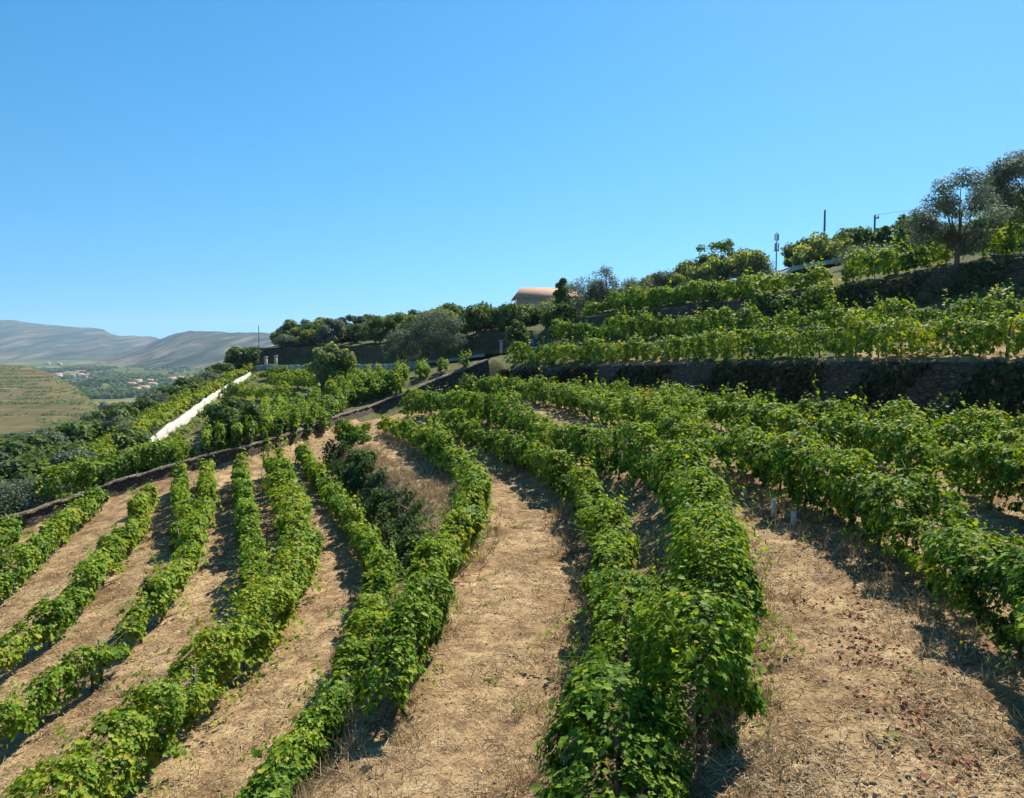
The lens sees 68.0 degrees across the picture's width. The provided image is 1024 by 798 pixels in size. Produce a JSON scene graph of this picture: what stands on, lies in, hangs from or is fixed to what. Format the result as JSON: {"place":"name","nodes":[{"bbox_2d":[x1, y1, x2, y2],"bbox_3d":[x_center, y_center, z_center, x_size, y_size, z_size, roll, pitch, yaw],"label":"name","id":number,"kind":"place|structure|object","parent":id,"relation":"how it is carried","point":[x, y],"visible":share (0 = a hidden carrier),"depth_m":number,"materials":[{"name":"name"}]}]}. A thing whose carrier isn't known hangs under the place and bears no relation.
{"place":"outdoors","nodes":[
{"label":"outdoors","id":0,"kind":"place"},
{"bbox_2d":[0,364,97,433],"bbox_3d":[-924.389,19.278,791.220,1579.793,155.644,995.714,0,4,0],"label":"terraced hill","id":1,"kind":"structure","parent":0,"point":[19,423],"depth_m":569.80,"materials":[{"name":"plant"}]},
{"bbox_2d":[0,365,99,432],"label":"hillside vines","id":2,"kind":"object","parent":1,"relation":"on","point":[92,403],"visible":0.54,"depth_m":624.09,"materials":[{"name":"green plant"}]},
{"bbox_2d":[0,320,158,360],"bbox_3d":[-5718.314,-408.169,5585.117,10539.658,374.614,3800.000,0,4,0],"label":"mountain beyond","id":3,"kind":"object","parent":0,"point":[19,340],"visible":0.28,"depth_m":4902.66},
{"bbox_2d":[0,360,205,412],"bbox_3d":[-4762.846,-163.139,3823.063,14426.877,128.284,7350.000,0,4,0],"label":"valley","id":4,"kind":"structure","parent":0,"point":[53,364],"depth_m":2410.96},
{"bbox_2d":[29,365,204,409],"bbox_3d":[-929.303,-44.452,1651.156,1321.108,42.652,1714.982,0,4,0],"label":"woods","id":5,"kind":"object","parent":4,"relation":"on","point":[119,389],"visible":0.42,"depth_m":1566.88,"materials":[{"name":"green plant"}]},
{"bbox_2d":[60,331,275,368],"bbox_3d":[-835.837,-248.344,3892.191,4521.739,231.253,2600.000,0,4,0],"label":"mountain","id":6,"kind":"structure","parent":0,"point":[196,349],"depth_m":3341.16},
{"bbox_2d":[0,221,1023,797],"bbox_3d":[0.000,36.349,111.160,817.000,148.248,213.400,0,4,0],"label":"ground","id":7,"kind":"structure","parent":0,"point":[112,509],"depth_m":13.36,"materials":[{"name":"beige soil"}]},
{"bbox_2d":[0,501,22,563],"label":"vine hedge","id":8,"kind":"object","parent":7,"relation":"on","point":[5,533],"visible":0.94,"depth_m":28.76,"materials":[{"name":"green plant"}]},
{"bbox_2d":[0,438,40,459],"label":"broadleaf tree","id":9,"kind":"object","parent":7,"relation":"on","point":[17,448],"visible":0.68,"depth_m":53.63,"materials":[{"name":"green plant"}]},
{"bbox_2d":[0,434,53,451],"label":"broadleaf tree","id":10,"kind":"object","parent":7,"relation":"on","point":[37,440],"visible":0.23,"depth_m":55.98,"materials":[{"name":"green plant"}]},
{"bbox_2d":[0,457,59,483],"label":"broadleaf tree","id":11,"kind":"object","parent":7,"relation":"on","point":[15,469],"visible":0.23,"depth_m":39.87,"materials":[{"name":"green plant"}]},
{"bbox_2d":[0,476,61,516],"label":"olive tree","id":12,"kind":"object","parent":7,"relation":"on","point":[22,497],"visible":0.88,"depth_m":33.98,"materials":[{"name":"green plant"}]},
{"bbox_2d":[9,427,70,443],"bbox_3d":[-36.053,3.346,58.311,4.388,2.280,4.182,-3,5,-37],"label":"olive tree","id":13,"kind":"object","parent":7,"relation":"on","point":[54,437],"visible":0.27,"depth_m":58.04,"materials":[{"name":"green plant"}]},
{"bbox_2d":[0,477,109,600],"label":"vine hedge","id":14,"kind":"object","parent":7,"relation":"on","point":[33,553],"visible":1,"depth_m":26.34,"materials":[{"name":"green plant"}]},
{"bbox_2d":[40,440,90,454],"bbox_3d":[-31.858,3.937,54.218,3.539,1.824,3.673,0,4,0],"label":"broadleaf tree","id":15,"kind":"object","parent":7,"relation":"on","point":[55,447],"visible":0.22,"depth_m":53.68,"materials":[{"name":"green plant"}]},
{"bbox_2d":[41,421,97,443],"bbox_3d":[-36.815,3.519,62.607,4.730,3.483,4.276,-1,4,-18],"label":"broadleaf tree","id":16,"kind":"object","parent":7,"relation":"on","point":[79,432],"visible":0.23,"depth_m":62.15,"materials":[{"name":"green plant"}]},
{"bbox_2d":[47,447,100,469],"bbox_3d":[-26.491,4.038,46.367,2.907,2.240,3.333,3,5,32],"label":"olive tree","id":17,"kind":"object","parent":7,"relation":"on","point":[60,457],"visible":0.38,"depth_m":45.54,"materials":[{"name":"green plant"}]},
{"bbox_2d":[0,478,159,673],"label":"vine hedge","id":18,"kind":"object","parent":7,"relation":"on","point":[71,598],"visible":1,"depth_m":20.19,"materials":[{"name":"green plant"}]},
{"bbox_2d":[0,455,221,747],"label":"vine hedge","id":19,"kind":"object","parent":7,"relation":"on","point":[158,594],"visible":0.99,"depth_m":16.63,"materials":[{"name":"green plant"}]},
{"bbox_2d":[31,430,195,499],"bbox_3d":[-19.290,2.937,37.313,1.779,2.891,8.161,3,5,34],"label":"vine hedge","id":20,"kind":"object","parent":7,"relation":"on","point":[89,475],"visible":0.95,"depth_m":36.58,"materials":[{"name":"green plant"}]},
{"bbox_2d":[88,402,140,421],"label":"broadleaf tree","id":21,"kind":"object","parent":7,"relation":"on","point":[124,409],"visible":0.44,"depth_m":75.12,"materials":[{"name":"green plant"}]},
{"bbox_2d":[9,369,224,465],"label":"vine hedge","id":22,"kind":"object","parent":7,"relation":"on","point":[145,414],"visible":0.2,"depth_m":70.38,"materials":[{"name":"green plant"}]},
{"bbox_2d":[107,428,150,453],"bbox_3d":[-26.174,2.921,52.301,3.009,1.763,3.034,-3,5,-37],"label":"broadleaf tree","id":23,"kind":"object","parent":7,"relation":"on","point":[134,436],"visible":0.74,"depth_m":51.65,"materials":[{"name":"green plant"}]},
{"bbox_2d":[114,440,188,472],"bbox_3d":[-18.954,3.149,40.318,3.490,2.005,3.542,0,4,0],"label":"broadleaf tree","id":24,"kind":"object","parent":7,"relation":"on","point":[125,452],"visible":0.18,"depth_m":39.30,"materials":[{"name":"green plant"}]},
{"bbox_2d":[56,363,252,476],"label":"vine hedge","id":25,"kind":"object","parent":7,"relation":"on","point":[164,416],"visible":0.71,"depth_m":72.25,"materials":[{"name":"green plant"}]},
{"bbox_2d":[0,434,325,797],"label":"vine hedge","id":26,"kind":"object","parent":7,"relation":"on","point":[283,587],"visible":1,"depth_m":13.18,"materials":[{"name":"green plant"}]},
{"bbox_2d":[163,440,193,555],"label":"vine hedge","id":27,"kind":"object","parent":7,"relation":"on","point":[180,495],"visible":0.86,"depth_m":28.84,"materials":[{"name":"green plant"}]},
{"bbox_2d":[149,372,250,441],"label":"white wall","id":28,"kind":"structure","parent":7,"relation":"on","point":[185,418],"depth_m":63.56,"materials":[{"name":"white paint"}]},
{"bbox_2d":[199,399,217,453],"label":"vine hedge","id":29,"kind":"object","parent":7,"relation":"on","point":[207,442],"visible":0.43,"depth_m":40.19,"materials":[{"name":"green plant"}]},
{"bbox_2d":[161,371,260,441],"bbox_3d":[-28.340,-0.279,74.334,2.002,3.454,49.411,-1,4,-11],"label":"wild hedge","id":30,"kind":"object","parent":7,"relation":"on","point":[197,419],"visible":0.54,"depth_m":61.40,"materials":[{"name":"green plant"}]},
{"bbox_2d":[213,416,229,450],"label":"vine hedge","id":31,"kind":"object","parent":7,"relation":"on","point":[221,435],"visible":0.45,"depth_m":40.38,"materials":[{"name":"green plant"}]},
{"bbox_2d":[200,396,266,443],"bbox_3d":[-16.299,1.309,44.387,3.462,3.024,3.625,3,5,36],"label":"broadleaf tree","id":32,"kind":"object","parent":7,"relation":"on","point":[227,409],"visible":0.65,"depth_m":43.44,"materials":[{"name":"green plant"}]},
{"bbox_2d":[229,388,254,447],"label":"vine hedge","id":33,"kind":"object","parent":7,"relation":"on","point":[236,433],"visible":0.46,"depth_m":40.64,"materials":[{"name":"green plant"}]},
{"bbox_2d":[223,346,261,368],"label":"broadleaf tree","id":34,"kind":"object","parent":7,"relation":"on","point":[238,357],"visible":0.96,"depth_m":106.64,"materials":[{"name":"green plant"}]},
{"bbox_2d":[0,359,489,529],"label":"stone wall","id":35,"kind":"structure","parent":7,"relation":"on","point":[122,485],"depth_m":39.72,"materials":[{"name":"grey stone"}]},
{"bbox_2d":[228,448,268,604],"bbox_3d":[-9.592,3.771,27.335,1.133,2.023,19.304,-2,4,-20],"label":"vine hedge","id":36,"kind":"object","parent":7,"relation":"on","point":[250,540],"visible":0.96,"depth_m":23.51,"materials":[{"name":"green plant"}]},
{"bbox_2d":[241,392,271,443],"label":"vine hedge","id":37,"kind":"object","parent":7,"relation":"on","point":[251,429],"visible":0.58,"depth_m":41.58,"materials":[{"name":"green plant"}]},
{"bbox_2d":[220,380,295,400],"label":"vine hedge","id":38,"kind":"object","parent":7,"relation":"on","point":[238,390],"visible":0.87,"depth_m":72.60,"materials":[{"name":"green plant"}]},
{"bbox_2d":[259,391,288,445],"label":"vine hedge","id":39,"kind":"object","parent":7,"relation":"on","point":[266,425],"visible":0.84,"depth_m":44.78,"materials":[{"name":"green plant"}]},
{"bbox_2d":[258,363,314,377],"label":"vine hedge","id":40,"kind":"object","parent":7,"relation":"on","point":[281,369],"visible":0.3,"depth_m":89.86,"materials":[{"name":"green plant"}]},
{"bbox_2d":[272,392,303,439],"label":"vine hedge","id":41,"kind":"object","parent":7,"relation":"on","point":[281,421],"visible":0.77,"depth_m":45.90,"materials":[{"name":"green plant"}]},
{"bbox_2d":[264,370,317,387],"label":"vine hedge","id":42,"kind":"object","parent":7,"relation":"on","point":[305,380],"visible":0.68,"depth_m":80.06,"materials":[{"name":"green plant"}]},
{"bbox_2d":[289,380,320,439],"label":"vine hedge","id":43,"kind":"object","parent":7,"relation":"on","point":[298,416],"visible":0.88,"depth_m":47.92,"materials":[{"name":"green plant"}]},
{"bbox_2d":[219,440,398,797],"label":"vine hedge","id":44,"kind":"object","parent":7,"relation":"on","point":[304,741],"visible":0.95,"depth_m":12.32,"materials":[{"name":"green plant"}]},
{"bbox_2d":[303,377,338,438],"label":"vine hedge","id":45,"kind":"object","parent":7,"relation":"on","point":[315,409],"visible":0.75,"depth_m":47.47,"materials":[{"name":"green plant"}]},
{"bbox_2d":[313,318,344,343],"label":"orchard tree","id":46,"kind":"object","parent":7,"relation":"on","point":[325,334],"visible":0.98,"depth_m":106.63,"materials":[{"name":"green plant"}]},
{"bbox_2d":[304,341,356,387],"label":"broadleaf tree","id":47,"kind":"object","parent":7,"relation":"on","point":[331,358],"visible":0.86,"depth_m":68.91,"materials":[{"name":"green plant"}]},
{"bbox_2d":[251,362,418,371],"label":"parapet","id":48,"kind":"structure","parent":7,"relation":"on","point":[360,366],"depth_m":90.78,"materials":[{"name":"stone"}]},
{"bbox_2d":[317,380,353,436],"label":"vine hedge","id":49,"kind":"object","parent":7,"relation":"on","point":[341,402],"visible":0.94,"depth_m":49.74,"materials":[{"name":"green plant"}]},
{"bbox_2d":[330,418,372,447],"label":"bramble bush","id":50,"kind":"object","parent":7,"relation":"on","point":[350,432],"visible":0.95,"depth_m":39.28,"materials":[{"name":"green plant"}]},
{"bbox_2d":[344,370,370,400],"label":"vine hedge","id":51,"kind":"object","parent":7,"relation":"on","point":[362,393],"visible":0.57,"depth_m":58.90,"materials":[{"name":"green plant"}]},
{"bbox_2d":[354,364,380,397],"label":"vine hedge","id":52,"kind":"object","parent":7,"relation":"on","point":[370,383],"visible":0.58,"depth_m":59.10,"materials":[{"name":"green plant"}]},
{"bbox_2d":[362,315,389,342],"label":"orchard tree","id":53,"kind":"object","parent":7,"relation":"on","point":[379,334],"visible":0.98,"depth_m":101.57,"materials":[{"name":"green plant"}]},
{"bbox_2d":[362,363,391,395],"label":"vine hedge","id":54,"kind":"object","parent":7,"relation":"on","point":[384,386],"visible":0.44,"depth_m":58.77,"materials":[{"name":"green plant"}]},
{"bbox_2d":[318,435,441,580],"bbox_3d":[-5.506,3.476,28.677,2.515,2.110,23.675,-2,4,-22],"label":"bramble thicket","id":55,"kind":"object","parent":7,"relation":"on","point":[347,470],"visible":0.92,"depth_m":27.63,"materials":[{"name":"green plant"}]},
{"bbox_2d":[374,360,403,392],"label":"vine hedge","id":56,"kind":"object","parent":7,"relation":"on","point":[394,378],"visible":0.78,"depth_m":58.61,"materials":[{"name":"green plant"}]},
{"bbox_2d":[260,331,529,363],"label":"stone wall","id":57,"kind":"structure","parent":7,"relation":"on","point":[486,341],"depth_m":96.42,"materials":[{"name":"grey stone"}]},
{"bbox_2d":[380,328,424,363],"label":"olive tree","id":58,"kind":"object","parent":7,"relation":"on","point":[404,352],"visible":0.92,"depth_m":84.34,"materials":[{"name":"green plant"}]},
{"bbox_2d":[314,413,497,726],"bbox_3d":[-2.282,2.782,22.732,3.577,3.345,26.776,0,4,-3],"label":"vine hedge","id":59,"kind":"object","parent":7,"relation":"on","point":[442,553],"visible":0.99,"depth_m":12.31,"materials":[{"name":"green plant"}]},
{"bbox_2d":[375,409,468,474],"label":"vine hedge","id":60,"kind":"object","parent":7,"relation":"on","point":[404,429],"visible":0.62,"depth_m":35.64,"materials":[{"name":"green plant"}]},
{"bbox_2d":[403,308,468,363],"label":"olive tree","id":61,"kind":"object","parent":7,"relation":"on","point":[453,325],"visible":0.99,"depth_m":82.88,"materials":[{"name":"green plant"}]},
{"bbox_2d":[458,301,494,332],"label":"broadleaf tree","id":62,"kind":"object","parent":7,"relation":"on","point":[475,317],"visible":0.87,"depth_m":88.08,"materials":[{"name":"green plant"}]},
{"bbox_2d":[0,465,966,777],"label":"weeds","id":63,"kind":"object","parent":7,"relation":"on","point":[894,735],"visible":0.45,"depth_m":10.59,"materials":[{"name":"green plant"}]},
{"bbox_2d":[487,301,532,329],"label":"broadleaf tree","id":64,"kind":"object","parent":7,"relation":"on","point":[504,317],"visible":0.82,"depth_m":83.85,"materials":[{"name":"green plant"}]},
{"bbox_2d":[0,355,1023,797],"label":"pebbles","id":65,"kind":"object","parent":7,"relation":"on","point":[922,791],"visible":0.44,"depth_m":8.36,"materials":[{"name":"brown stone"}]},
{"bbox_2d":[505,319,531,352],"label":"broadleaf tree","id":66,"kind":"object","parent":7,"relation":"on","point":[521,333],"visible":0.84,"depth_m":76.39,"materials":[{"name":"green plant"}]},
{"bbox_2d":[428,404,644,646],"bbox_3d":[-0.217,1.959,27.191,4.038,1.995,31.005,-1,4,-9],"label":"vine hedge","id":67,"kind":"object","parent":7,"relation":"on","point":[600,514],"visible":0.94,"depth_m":21.37,"materials":[{"name":"green plant"}]},
{"bbox_2d":[511,288,582,305],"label":"ridge house","id":68,"kind":"structure","parent":7,"relation":"on","point":[528,295],"depth_m":102.33,"materials":[{"name":"paint"}]},
{"bbox_2d":[539,301,581,332],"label":"broadleaf tree","id":69,"kind":"object","parent":7,"relation":"on","point":[564,312],"visible":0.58,"depth_m":74.92,"materials":[{"name":"green plant"}]},
{"bbox_2d":[560,274,610,315],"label":"olive tree","id":70,"kind":"object","parent":7,"relation":"on","point":[579,306],"visible":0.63,"depth_m":74.00,"materials":[{"name":"green plant"}]},
{"bbox_2d":[397,376,805,748],"bbox_3d":[-0.159,0.759,28.452,6.257,3.739,43.524,-1,4,-11],"label":"vine hedge","id":71,"kind":"object","parent":7,"relation":"on","point":[696,522],"visible":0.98,"depth_m":9.61,"materials":[{"name":"green plant"}]},
{"bbox_2d":[586,264,627,301],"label":"olive tree","id":72,"kind":"object","parent":7,"relation":"on","point":[611,282],"visible":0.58,"depth_m":72.58,"materials":[{"name":"green plant"}]},
{"bbox_2d":[528,522,712,797],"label":"vine hedge","id":73,"kind":"object","parent":7,"relation":"on","point":[590,691],"visible":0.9,"depth_m":7.24,"materials":[{"name":"green plant"}]},
{"bbox_2d":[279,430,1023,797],"bbox_3d":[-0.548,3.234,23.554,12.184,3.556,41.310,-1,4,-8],"label":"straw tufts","id":74,"kind":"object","parent":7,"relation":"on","point":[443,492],"visible":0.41,"depth_m":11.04,"materials":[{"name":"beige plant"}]},
{"bbox_2d":[581,277,724,314],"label":"vine hedge","id":75,"kind":"object","parent":7,"relation":"on","point":[594,306],"visible":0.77,"depth_m":58.96,"materials":[{"name":"green plant"}]},
{"bbox_2d":[647,269,681,288],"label":"olive tree","id":76,"kind":"object","parent":7,"relation":"on","point":[660,277],"visible":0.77,"depth_m":68.92,"materials":[{"name":"green plant"}]},
{"bbox_2d":[671,265,707,287],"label":"skyline bush","id":77,"kind":"object","parent":7,"relation":"on","point":[690,275],"visible":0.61,"depth_m":67.78,"materials":[{"name":"green plant"}]},
{"bbox_2d":[581,269,843,317],"bbox_3d":[12.716,-7.323,54.339,2.266,3.943,26.384,-2,5,-27],"label":"vine hedge","id":78,"kind":"object","parent":7,"relation":"on","point":[725,289],"visible":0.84,"depth_m":50.16,"materials":[{"name":"green plant"}]},
{"bbox_2d":[642,267,788,297],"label":"vine hedge","id":79,"kind":"object","parent":7,"relation":"on","point":[760,277],"visible":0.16,"depth_m":54.89,"materials":[{"name":"green plant"}]},
{"bbox_2d":[699,256,740,283],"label":"skyline bush","id":80,"kind":"object","parent":7,"relation":"on","point":[709,269],"visible":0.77,"depth_m":65.33,"materials":[{"name":"green plant"}]},
{"bbox_2d":[695,238,750,266],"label":"broadleaf tree","id":81,"kind":"object","parent":7,"relation":"on","point":[704,257],"visible":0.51,"depth_m":68.62,"materials":[{"name":"green plant"}]},
{"bbox_2d":[456,365,1023,681],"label":"vine hedge","id":82,"kind":"object","parent":7,"relation":"on","point":[793,466],"visible":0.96,"depth_m":12.72,"materials":[{"name":"green plant"}]},
{"bbox_2d":[717,258,776,278],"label":"bush","id":83,"kind":"object","parent":7,"relation":"on","point":[764,268],"visible":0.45,"depth_m":63.93,"materials":[{"name":"green plant"}]},
{"bbox_2d":[726,249,771,278],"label":"skyline bush","id":84,"kind":"object","parent":7,"relation":"on","point":[757,256],"visible":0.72,"depth_m":63.60,"materials":[{"name":"green plant"}]},
{"bbox_2d":[485,368,1023,461],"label":"vine hedge","id":85,"kind":"object","parent":7,"relation":"on","point":[1004,434],"visible":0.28,"depth_m":22.19,"materials":[{"name":"green plant"}]},
{"bbox_2d":[498,357,1023,433],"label":"stone wall","id":86,"kind":"structure","parent":7,"relation":"on","point":[921,385],"depth_m":30.79,"materials":[{"name":"grey stone"}]},
{"bbox_2d":[503,288,1023,364],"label":"vine hedge","id":87,"kind":"object","parent":7,"relation":"on","point":[765,341],"visible":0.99,"depth_m":33.13,"materials":[{"name":"green plant"}]},
{"bbox_2d":[727,258,834,298],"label":"vine hedge","id":88,"kind":"object","parent":7,"relation":"on","point":[816,273],"visible":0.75,"depth_m":47.55,"materials":[{"name":"green plant"}]},
{"bbox_2d":[547,278,1023,341],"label":"vine hedge","id":89,"kind":"object","parent":7,"relation":"on","point":[739,319],"visible":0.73,"depth_m":41.91,"materials":[{"name":"green plant"}]},
{"bbox_2d":[573,256,1023,328],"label":"stone wall","id":90,"kind":"structure","parent":7,"relation":"on","point":[954,279],"depth_m":41.67,"materials":[{"name":"grey stone"}]},
{"bbox_2d":[583,370,1023,517],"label":"vine hedge","id":91,"kind":"object","parent":7,"relation":"on","point":[983,457],"visible":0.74,"depth_m":17.45,"materials":[{"name":"green plant"}]},
{"bbox_2d":[788,249,821,270],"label":"skyline bush","id":92,"kind":"object","parent":7,"relation":"on","point":[796,259],"visible":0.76,"depth_m":60.09,"materials":[{"name":"green plant"}]},
{"bbox_2d":[792,231,853,261],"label":"skyline bush","id":93,"kind":"object","parent":7,"relation":"on","point":[818,242],"visible":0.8,"depth_m":59.22,"materials":[{"name":"green plant"}]},
{"bbox_2d":[833,226,881,249],"bbox_3d":[27.920,-12.681,61.272,4.083,2.668,4.394,1,4,15],"label":"broadleaf tree","id":94,"kind":"object","parent":7,"relation":"on","point":[856,234],"visible":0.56,"depth_m":59.91,"materials":[{"name":"green plant"}]},
{"bbox_2d":[831,239,885,265],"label":"bush","id":95,"kind":"object","parent":7,"relation":"on","point":[849,253],"visible":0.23,"depth_m":52.96,"materials":[{"name":"green plant"}]},
{"bbox_2d":[869,225,897,249],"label":"broadleaf tree","id":96,"kind":"object","parent":7,"relation":"on","point":[882,234],"visible":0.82,"depth_m":58.63,"materials":[{"name":"green plant"}]},
{"bbox_2d":[837,229,951,282],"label":"vine hedge","id":97,"kind":"object","parent":7,"relation":"on","point":[886,261],"visible":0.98,"depth_m":43.73,"materials":[{"name":"green plant"}]},
{"bbox_2d":[784,586,1017,789],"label":"fallen leaves","id":98,"kind":"object","parent":7,"relation":"on","point":[923,712],"visible":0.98,"depth_m":7.83,"materials":[{"name":"brown plant"}]},
{"bbox_2d":[850,218,1023,271],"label":"vine hedge","id":99,"kind":"object","parent":7,"relation":"on","point":[904,246],"visible":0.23,"depth_m":46.19,"materials":[{"name":"green plant"}]},
{"bbox_2d":[898,166,1023,266],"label":"olive tree","id":100,"kind":"object","parent":7,"relation":"on","point":[949,233],"visible":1,"depth_m":39.36,"materials":[{"name":"green plant"}]},
{"bbox_2d":[942,393,1023,442],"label":"vine hedge","id":101,"kind":"object","parent":7,"relation":"on","point":[1014,422],"visible":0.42,"depth_m":21.66,"materials":[{"name":"green plant"}]},
{"bbox_2d":[978,149,1023,214],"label":"olive tree","id":102,"kind":"object","parent":7,"relation":"on","point":[1004,177],"visible":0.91,"depth_m":44.54,"materials":[{"name":"green plant"}]},
{"bbox_2d":[978,217,1023,256],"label":"vine hedge","id":103,"kind":"object","parent":7,"relation":"on","point":[1005,246],"visible":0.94,"depth_m":39.39,"materials":[{"name":"green plant"}]},
{"bbox_2d":[0,0,1023,338],"label":"sky","id":104,"kind":"structure","parent":0,"point":[168,167],"materials":[{"name":"blue"}]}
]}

